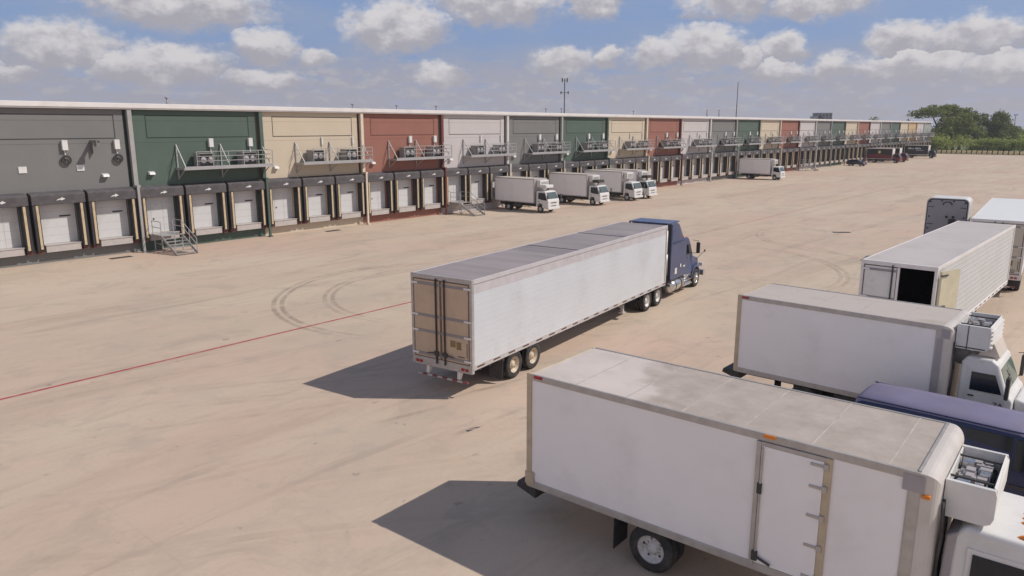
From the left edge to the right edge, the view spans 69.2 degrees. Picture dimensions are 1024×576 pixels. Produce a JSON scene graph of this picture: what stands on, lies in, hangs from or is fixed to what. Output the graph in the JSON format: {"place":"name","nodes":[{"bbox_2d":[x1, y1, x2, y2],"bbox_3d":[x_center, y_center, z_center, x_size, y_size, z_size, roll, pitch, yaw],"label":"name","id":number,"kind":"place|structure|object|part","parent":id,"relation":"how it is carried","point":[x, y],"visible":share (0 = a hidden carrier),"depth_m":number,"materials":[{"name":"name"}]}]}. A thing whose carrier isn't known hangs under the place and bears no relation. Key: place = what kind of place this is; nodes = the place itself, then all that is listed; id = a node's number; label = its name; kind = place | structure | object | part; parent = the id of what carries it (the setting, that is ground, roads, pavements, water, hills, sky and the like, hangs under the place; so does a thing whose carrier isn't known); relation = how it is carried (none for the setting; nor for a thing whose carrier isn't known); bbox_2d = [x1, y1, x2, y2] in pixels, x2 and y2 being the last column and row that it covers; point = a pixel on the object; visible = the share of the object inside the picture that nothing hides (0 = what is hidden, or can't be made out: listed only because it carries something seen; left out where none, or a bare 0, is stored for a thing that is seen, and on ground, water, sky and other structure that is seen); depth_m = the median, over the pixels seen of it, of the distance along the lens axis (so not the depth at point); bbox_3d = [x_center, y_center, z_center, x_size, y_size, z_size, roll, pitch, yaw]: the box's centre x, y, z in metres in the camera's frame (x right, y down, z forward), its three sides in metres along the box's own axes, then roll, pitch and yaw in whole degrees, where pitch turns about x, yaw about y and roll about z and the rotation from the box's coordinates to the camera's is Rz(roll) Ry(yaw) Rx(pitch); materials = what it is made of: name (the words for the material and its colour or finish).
{"place":"outdoors","nodes":[
{"label":"outdoors","id":0,"kind":"place"},
{"bbox_2d":[0,154,1023,575],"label":"paved yard","id":1,"kind":"structure","parent":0,"point":[354,444],"depth_m":26.71,"materials":[{"name":"concrete"}]},
{"bbox_2d":[108,256,133,258],"bbox_3d":[-27.607,-2.133,52.400,0.560,0.072,1.500,10,16,39],"label":"drain grate","id":2,"kind":"object","parent":1,"relation":"on","point":[120,257],"visible":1,"depth_m":52.35,"materials":[{"name":"metal"}]},
{"bbox_2d":[151,218,197,255],"bbox_3d":[-24.782,-3.732,54.503,3.646,2.341,1.602,10,16,39],"label":"metal stair","id":3,"kind":"object","parent":1,"relation":"on","point":[161,234],"visible":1,"depth_m":54.50,"materials":[{"name":"grey metal"}]},
{"bbox_2d":[0,97,934,268],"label":"warehouse","id":4,"kind":"structure","parent":1,"relation":"on","point":[79,180],"depth_m":64.02,"materials":[{"name":"multicoloured paint"}]},
{"bbox_2d":[0,207,21,248],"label":"dock door","id":5,"kind":"structure","parent":4,"relation":"in","point":[10,237],"depth_m":48.55,"materials":[{"name":"metal"}]},
{"bbox_2d":[39,203,78,243],"bbox_3d":[-31.051,-4.433,50.697,0.075,2.670,2.340,10,16,39],"label":"dock door","id":6,"kind":"structure","parent":4,"relation":"in","point":[58,221],"depth_m":50.74,"materials":[{"name":"metal"}]},
{"bbox_2d":[95,199,129,237],"bbox_3d":[-28.814,-4.999,53.303,0.075,2.670,2.340,10,16,39],"label":"dock door","id":7,"kind":"structure","parent":4,"relation":"in","point":[112,217],"depth_m":53.36,"materials":[{"name":"metal"}]},
{"bbox_2d":[146,196,175,232],"bbox_3d":[-26.574,-5.563,55.895,0.090,2.670,2.340,10,16,39],"label":"dock door","id":8,"kind":"structure","parent":4,"relation":"in","point":[160,209],"depth_m":55.97,"materials":[{"name":"metal"}]},
{"bbox_2d":[193,153,214,165],"bbox_3d":[-23.691,-9.834,57.182,0.882,1.100,1.240,10,16,39],"label":"condenser unit","id":9,"kind":"object","parent":4,"relation":"on","point":[204,161],"visible":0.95,"depth_m":56.83,"materials":[{"name":"black paint"}]},
{"bbox_2d":[192,193,218,227],"bbox_3d":[-24.346,-6.129,58.498,0.075,2.670,2.340,10,16,39],"label":"dock door","id":10,"kind":"structure","parent":4,"relation":"in","point":[205,213],"depth_m":58.60,"materials":[{"name":"metal"}]},
{"bbox_2d":[234,190,257,223],"bbox_3d":[-22.110,-6.694,61.099,0.075,2.670,2.340,10,16,39],"label":"dock door","id":11,"kind":"structure","parent":4,"relation":"in","point":[244,201],"depth_m":61.22,"materials":[{"name":"metal"}]},
{"bbox_2d":[237,152,256,164],"bbox_3d":[-21.375,-10.420,59.876,0.882,1.100,1.240,10,16,39],"label":"condenser unit","id":12,"kind":"object","parent":4,"relation":"on","point":[248,155],"visible":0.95,"depth_m":59.53,"materials":[{"name":"black paint"}]},
{"bbox_2d":[272,188,292,219],"bbox_3d":[-19.869,-7.259,63.697,0.090,2.670,2.340,10,16,39],"label":"dock door","id":13,"kind":"structure","parent":4,"relation":"in","point":[282,197],"depth_m":63.84,"materials":[{"name":"metal"}]},
{"bbox_2d":[306,150,324,161],"bbox_3d":[-17.146,-11.489,64.797,0.882,1.100,1.240,10,16,39],"label":"condenser unit","id":14,"kind":"object","parent":4,"relation":"on","point":[317,156],"visible":0.91,"depth_m":64.42,"materials":[{"name":"black paint"}]},
{"bbox_2d":[307,185,325,215],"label":"dock door","id":15,"kind":"structure","parent":4,"relation":"in","point":[316,194],"depth_m":66.45,"materials":[{"name":"metal"}]},
{"bbox_2d":[340,149,356,159],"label":"condenser unit","id":16,"kind":"object","parent":4,"relation":"on","point":[344,153],"visible":0.93,"depth_m":67.11,"materials":[{"name":"black paint"}]},
{"bbox_2d":[340,183,356,212],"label":"dock door","id":17,"kind":"structure","parent":4,"relation":"in","point":[347,191],"depth_m":69.08,"materials":[{"name":"metal"}]},
{"bbox_2d":[370,181,384,208],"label":"dock door","id":18,"kind":"structure","parent":4,"relation":"in","point":[377,189],"depth_m":71.69,"materials":[{"name":"metal"}]},
{"bbox_2d":[398,179,411,205],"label":"dock door","id":19,"kind":"structure","parent":4,"relation":"in","point":[404,186],"depth_m":74.31,"materials":[{"name":"metal"}]},
{"bbox_2d":[399,147,413,157],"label":"condenser unit","id":20,"kind":"object","parent":4,"relation":"on","point":[407,150],"visible":0.94,"depth_m":72.41,"materials":[{"name":"black paint"}]},
{"bbox_2d":[424,177,435,203],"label":"dock door","id":21,"kind":"structure","parent":4,"relation":"in","point":[429,183],"depth_m":76.94,"materials":[{"name":"metal"}]},
{"bbox_2d":[426,146,440,156],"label":"condenser unit","id":22,"kind":"object","parent":4,"relation":"on","point":[429,153],"visible":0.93,"depth_m":75.11,"materials":[{"name":"black paint"}]},
{"bbox_2d":[448,176,458,200],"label":"dock door","id":23,"kind":"structure","parent":4,"relation":"in","point":[453,180],"depth_m":79.55,"materials":[{"name":"metal"}]},
{"bbox_2d":[471,174,480,198],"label":"dock door","id":24,"kind":"structure","parent":4,"relation":"in","point":[475,179],"depth_m":82.16,"materials":[{"name":"metal"}]},
{"bbox_2d":[471,145,483,154],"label":"condenser unit","id":25,"kind":"object","parent":4,"relation":"on","point":[475,150],"visible":0.94,"depth_m":80.03,"materials":[{"name":"black paint"}]},
{"bbox_2d":[492,173,500,195],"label":"dock door","id":26,"kind":"structure","parent":4,"relation":"in","point":[494,175],"depth_m":84.47,"materials":[{"name":"metal"}]},
{"bbox_2d":[493,145,505,153],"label":"condenser unit","id":27,"kind":"object","parent":4,"relation":"on","point":[496,147],"visible":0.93,"depth_m":82.69,"materials":[{"name":"black paint"}]},
{"bbox_2d":[512,171,520,176],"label":"dock door","id":28,"kind":"structure","parent":4,"relation":"in","point":[518,173],"depth_m":87.27,"materials":[{"name":"metal"}]},
{"bbox_2d":[531,170,538,176],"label":"dock door","id":29,"kind":"structure","parent":4,"relation":"in","point":[534,173],"depth_m":89.84,"materials":[{"name":"metal"}]},
{"bbox_2d":[532,144,543,151],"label":"condenser unit","id":30,"kind":"object","parent":4,"relation":"on","point":[537,147],"visible":0.91,"depth_m":87.97,"materials":[{"name":"black paint"}]},
{"bbox_2d":[550,143,561,151],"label":"condenser unit","id":31,"kind":"object","parent":4,"relation":"on","point":[559,147],"visible":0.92,"depth_m":90.69,"materials":[{"name":"black paint"}]},
{"bbox_2d":[560,78,568,112],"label":"antenna mast","id":32,"kind":"object","parent":4,"relation":"on","point":[561,92],"visible":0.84,"depth_m":164.45,"materials":[{"name":"metal"}]},
{"bbox_2d":[581,142,591,150],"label":"condenser unit","id":33,"kind":"object","parent":4,"relation":"on","point":[584,145],"visible":0.92,"depth_m":95.61,"materials":[{"name":"black paint"}]},
{"bbox_2d":[597,142,606,149],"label":"condenser unit","id":34,"kind":"object","parent":4,"relation":"on","point":[603,143],"visible":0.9,"depth_m":98.27,"materials":[{"name":"black paint"}]},
{"bbox_2d":[625,141,634,148],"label":"condenser unit","id":35,"kind":"object","parent":4,"relation":"on","point":[628,144],"visible":0.94,"depth_m":103.58,"materials":[{"name":"black paint"}]},
{"bbox_2d":[638,141,647,147],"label":"condenser unit","id":36,"kind":"object","parent":4,"relation":"on","point":[644,145],"visible":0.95,"depth_m":106.30,"materials":[{"name":"black paint"}]},
{"bbox_2d":[649,162,652,179],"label":"dock door","id":37,"kind":"structure","parent":4,"relation":"in","point":[651,163],"depth_m":110.96,"materials":[{"name":"metal"}]},
{"bbox_2d":[661,161,663,178],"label":"dock door","id":38,"kind":"structure","parent":4,"relation":"in","point":[662,162],"depth_m":113.59,"materials":[{"name":"metal"}]},
{"bbox_2d":[661,140,669,146],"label":"condenser unit","id":39,"kind":"object","parent":4,"relation":"on","point":[664,142],"visible":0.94,"depth_m":111.16,"materials":[{"name":"black paint"}]},
{"bbox_2d":[672,160,674,176],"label":"dock door","id":40,"kind":"structure","parent":4,"relation":"in","point":[673,161],"depth_m":116.20,"materials":[{"name":"metal"}]},
{"bbox_2d":[672,140,680,146],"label":"condenser unit","id":41,"kind":"object","parent":4,"relation":"on","point":[677,143],"visible":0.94,"depth_m":113.89,"materials":[{"name":"black paint"}]},
{"bbox_2d":[682,160,685,175],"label":"dock door","id":42,"kind":"structure","parent":4,"relation":"in","point":[684,161],"depth_m":118.83,"materials":[{"name":"metal"}]},
{"bbox_2d":[692,159,695,174],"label":"dock door","id":43,"kind":"structure","parent":4,"relation":"in","point":[694,160],"depth_m":121.47,"materials":[{"name":"metal"}]},
{"bbox_2d":[693,139,701,145],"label":"condenser unit","id":44,"kind":"object","parent":4,"relation":"on","point":[696,142],"visible":0.94,"depth_m":119.17,"materials":[{"name":"black paint"}]},
{"bbox_2d":[702,158,704,173],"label":"dock door","id":45,"kind":"structure","parent":4,"relation":"in","point":[703,169],"depth_m":124.06,"materials":[{"name":"metal"}]},
{"bbox_2d":[704,139,711,144],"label":"condenser unit","id":46,"kind":"object","parent":4,"relation":"on","point":[708,143],"visible":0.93,"depth_m":121.89,"materials":[{"name":"black paint"}]},
{"bbox_2d":[721,138,728,144],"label":"condenser unit","id":47,"kind":"object","parent":4,"relation":"on","point":[725,140],"visible":0.96,"depth_m":126.88,"materials":[{"name":"black paint"}]},
{"bbox_2d":[746,138,753,143],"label":"condenser unit","id":48,"kind":"object","parent":4,"relation":"on","point":[750,140],"visible":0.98,"depth_m":134.83,"materials":[{"name":"black paint"}]},
{"bbox_2d":[768,137,774,142],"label":"condenser unit","id":49,"kind":"object","parent":4,"relation":"on","point":[771,139],"visible":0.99,"depth_m":142.35,"materials":[{"name":"black paint"}]},
{"bbox_2d":[775,137,781,141],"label":"condenser unit","id":50,"kind":"object","parent":4,"relation":"on","point":[779,138],"visible":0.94,"depth_m":145.11,"materials":[{"name":"black paint"}]},
{"bbox_2d":[450,191,484,215],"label":"metal stair","id":51,"kind":"object","parent":1,"relation":"on","point":[469,208],"visible":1,"depth_m":77.96,"materials":[{"name":"grey metal"}]},
{"bbox_2d":[0,157,1019,399],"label":"painted red line","id":52,"kind":"object","parent":1,"relation":"on","point":[318,323],"visible":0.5,"depth_m":31.63,"materials":[{"name":"paint"}]},
{"bbox_2d":[495,176,561,212],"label":"delivery truck","id":53,"kind":"object","parent":1,"relation":"on","point":[517,192],"visible":1,"depth_m":80.52,"materials":[{"name":"white metal"}]},
{"bbox_2d":[410,222,667,384],"bbox_3d":[2.219,0.134,32.226,2.631,4.114,16.925,8,15,33],"label":"semi trailer","id":54,"kind":"object","parent":1,"relation":"on","point":[502,313],"visible":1,"depth_m":27.64,"materials":[{"name":"metal"}]},
{"bbox_3d":[-2.963,1.090,25.650,1.265,3.000,0.145,8,15,33],"label":"rear door","id":55,"kind":"part","parent":54,"relation":"part of","materials":[{"name":"metal"}]},
{"bbox_3d":[-1.884,1.242,24.950,1.265,3.000,0.145,8,15,33],"label":"rear door","id":56,"kind":"part","parent":54,"relation":"part of","materials":[{"name":"metal"}]},
{"bbox_2d":[549,172,611,204],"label":"delivery truck","id":57,"kind":"object","parent":1,"relation":"on","point":[570,186],"visible":0.98,"depth_m":87.98,"materials":[{"name":"white metal"}]},
{"bbox_2d":[584,169,644,200],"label":"delivery truck","id":58,"kind":"object","parent":1,"relation":"on","point":[619,182],"visible":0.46,"depth_m":93.06,"materials":[{"name":"white metal"}]},
{"bbox_2d":[600,168,658,198],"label":"delivery truck","id":59,"kind":"object","parent":1,"relation":"on","point":[650,188],"visible":0.43,"depth_m":95.14,"materials":[{"name":"white metal"}]},
{"bbox_2d":[629,218,705,310],"bbox_3d":[7.888,-1.683,40.567,3.040,4.120,9.410,8,15,33],"label":"semi tractor","id":60,"kind":"object","parent":1,"relation":"on","point":[683,264],"visible":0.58,"depth_m":39.81,"materials":[{"name":"metal"}]},
{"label":"door","id":61,"kind":"part","parent":60,"relation":"part of","materials":[{"name":"blue paint"}]},
{"bbox_2d":[739,158,786,179],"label":"delivery truck","id":62,"kind":"object","parent":1,"relation":"on","point":[758,167],"visible":1,"depth_m":129.63,"materials":[{"name":"white paint"}]},
{"bbox_2d":[517,346,1023,575],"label":"box truck","id":63,"kind":"object","parent":1,"relation":"on","point":[669,460],"visible":1,"depth_m":13.76,"materials":[{"name":"white metal"}]},
{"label":"side door","id":64,"kind":"part","parent":63,"relation":"part of","materials":[{"name":"white metal"}]},
{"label":"door","id":65,"kind":"part","parent":63,"relation":"part of","materials":[{"name":"white paint"}]},
{"bbox_2d":[799,159,818,170],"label":"metal stair","id":66,"kind":"object","parent":1,"relation":"on","point":[812,168],"visible":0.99,"depth_m":156.07,"materials":[{"name":"grey metal"}]},
{"bbox_2d":[846,159,866,165],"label":"parked car","id":67,"kind":"object","parent":1,"relation":"on","point":[852,162],"visible":1,"depth_m":174.40,"materials":[{"name":"blue paint"}]},
{"bbox_2d":[722,282,1023,411],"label":"box truck","id":68,"kind":"object","parent":1,"relation":"on","point":[844,346],"visible":0.74,"depth_m":22.18,"materials":[{"name":"white metal"}]},
{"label":"door","id":69,"kind":"part","parent":68,"relation":"part of","materials":[{"name":"white paint"}]},
{"bbox_2d":[866,148,902,162],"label":"delivery truck","id":70,"kind":"object","parent":1,"relation":"on","point":[873,155],"visible":0.98,"depth_m":189.50,"materials":[{"name":"black paint"}]},
{"bbox_2d":[875,147,909,161],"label":"delivery truck","id":71,"kind":"object","parent":1,"relation":"on","point":[904,155],"visible":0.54,"depth_m":193.38,"materials":[{"name":"white paint"}]},
{"bbox_2d":[904,145,936,157],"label":"delivery truck","id":72,"kind":"object","parent":1,"relation":"on","point":[917,150],"visible":1,"depth_m":217.76,"materials":[{"name":"black paint"}]},
{"bbox_2d":[858,221,1015,313],"bbox_3d":[19.598,-0.096,33.188,3.039,4.154,15.975,11,16,41],"label":"box trailer","id":73,"kind":"object","parent":1,"relation":"on","point":[963,265],"visible":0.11,"depth_m":31.40,"materials":[{"name":"white paint"}]},
{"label":"rear door","id":74,"kind":"part","parent":73,"relation":"part of","materials":[{"name":"white paint"}]},
{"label":"rear door","id":75,"kind":"part","parent":73,"relation":"part of","materials":[{"name":"metal"}]},
{"bbox_2d":[855,381,1023,496],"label":"passenger van","id":76,"kind":"object","parent":1,"relation":"on","point":[990,427],"visible":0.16,"depth_m":18.28,"materials":[{"name":"blue paint"}]},
{"bbox_3d":[9.607,3.499,19.277,1.140,0.760,0.196,11,16,40],"label":"window","id":77,"kind":"part","parent":76,"relation":"part of","materials":[{"name":"black glass"}]},
{"bbox_3d":[11.371,3.831,17.752,0.970,0.760,0.196,11,16,40],"label":"window","id":78,"kind":"part","parent":76,"relation":"part of","materials":[{"name":"black glass"}]},
{"bbox_3d":[12.068,3.963,17.146,0.757,0.720,0.190,11,16,40],"label":"window","id":79,"kind":"part","parent":76,"relation":"part of","materials":[{"name":"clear glass"}]},
{"bbox_2d":[923,195,972,234],"bbox_3d":[29.787,-4.045,50.893,3.080,4.350,9.110,9,15,35],"label":"semi tractor","id":80,"kind":"object","parent":1,"relation":"on","point":[942,210],"visible":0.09,"depth_m":49.90,"materials":[{"name":"white paint"}]},
{"bbox_2d":[971,198,1023,289],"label":"box trailer","id":81,"kind":"object","parent":1,"relation":"on","point":[1002,211],"visible":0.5,"depth_m":41.22,"materials":[{"name":"metal"}]},
{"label":"rear door","id":82,"kind":"part","parent":81,"relation":"part of","materials":[{"name":"metal"}]},
{"bbox_2d":[0,0,1023,128],"label":"sky","id":83,"kind":"structure","parent":0,"point":[884,60],"materials":[{"name":"blue"}]},
{"bbox_2d":[933,129,1023,154],"bbox_3d":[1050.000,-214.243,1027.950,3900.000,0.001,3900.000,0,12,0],"label":"ground","id":84,"kind":"structure","parent":0,"point":[966,148],"depth_m":300.68,"materials":[{"name":"green plant"}]},
{"bbox_2d":[813,113,832,118],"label":"distant block","id":85,"kind":"structure","parent":84,"relation":"on","point":[824,115],"depth_m":598.29,"materials":[{"name":"grey glass"}]},
{"bbox_2d":[906,104,974,149],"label":"broadleaf tree","id":86,"kind":"object","parent":84,"relation":"on","point":[946,110],"visible":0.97,"depth_m":272.39,"materials":[{"name":"green plant"}]},
{"bbox_2d":[930,137,953,151],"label":"shrub","id":87,"kind":"object","parent":84,"relation":"on","point":[932,147],"visible":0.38,"depth_m":261.26,"materials":[{"name":"green plant"}]},
{"bbox_2d":[931,115,963,149],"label":"broadleaf tree","id":88,"kind":"object","parent":84,"relation":"on","point":[944,129],"visible":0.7,"depth_m":265.57,"materials":[{"name":"green plant"}]},
{"bbox_2d":[930,131,976,152],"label":"shrub","id":89,"kind":"object","parent":84,"relation":"on","point":[937,139],"visible":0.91,"depth_m":256.36,"materials":[{"name":"green plant"}]},
{"bbox_2d":[931,111,977,149],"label":"broadleaf tree","id":90,"kind":"object","parent":84,"relation":"on","point":[968,125],"visible":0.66,"depth_m":268.02,"materials":[{"name":"green plant"}]},
{"bbox_2d":[946,108,982,149],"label":"broadleaf tree","id":91,"kind":"object","parent":84,"relation":"on","point":[976,118],"visible":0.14,"depth_m":278.72,"materials":[{"name":"green plant"}]},
{"bbox_2d":[960,126,987,148],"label":"broadleaf tree","id":92,"kind":"object","parent":84,"relation":"on","point":[980,132],"visible":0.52,"depth_m":274.13,"materials":[{"name":"green plant"}]},
{"bbox_2d":[965,139,985,149],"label":"shrub","id":93,"kind":"object","parent":84,"relation":"on","point":[972,146],"visible":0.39,"depth_m":261.37,"materials":[{"name":"green plant"}]},
{"bbox_2d":[964,111,991,138],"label":"broadleaf tree","id":94,"kind":"object","parent":84,"relation":"on","point":[979,124],"visible":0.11,"depth_m":285.09,"materials":[{"name":"green plant"}]},
{"bbox_2d":[941,150,1019,154],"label":"screen fence","id":95,"kind":"object","parent":84,"relation":"on","point":[982,151],"visible":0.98,"depth_m":248.14,"materials":[{"name":"green fabric"}]},
{"bbox_2d":[970,137,1000,150],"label":"shrub","id":96,"kind":"object","parent":84,"relation":"on","point":[981,143],"visible":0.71,"depth_m":257.40,"materials":[{"name":"green plant"}]},
{"bbox_2d":[980,110,1013,150],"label":"broadleaf tree","id":97,"kind":"object","parent":84,"relation":"on","point":[1001,118],"visible":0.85,"depth_m":280.25,"materials":[{"name":"green plant"}]},
{"bbox_2d":[990,138,1015,150],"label":"shrub","id":98,"kind":"object","parent":84,"relation":"on","point":[998,142],"visible":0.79,"depth_m":250.17,"materials":[{"name":"green plant"}]},
{"bbox_2d":[984,121,1023,142],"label":"broadleaf tree","id":99,"kind":"object","parent":84,"relation":"on","point":[1012,134],"visible":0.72,"depth_m":280.60,"materials":[{"name":"green plant"}]},
{"bbox_2d":[996,135,1023,150],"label":"shrub","id":100,"kind":"object","parent":84,"relation":"on","point":[1007,146],"visible":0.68,"depth_m":249.65,"materials":[{"name":"green plant"}]},
{"bbox_2d":[997,121,1023,139],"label":"broadleaf tree","id":101,"kind":"object","parent":84,"relation":"on","point":[1021,132],"visible":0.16,"depth_m":288.77,"materials":[{"name":"green plant"}]},
{"bbox_2d":[1013,133,1023,150],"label":"shrub","id":102,"kind":"object","parent":84,"relation":"on","point":[1019,141],"visible":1,"depth_m":245.88,"materials":[{"name":"green plant"}]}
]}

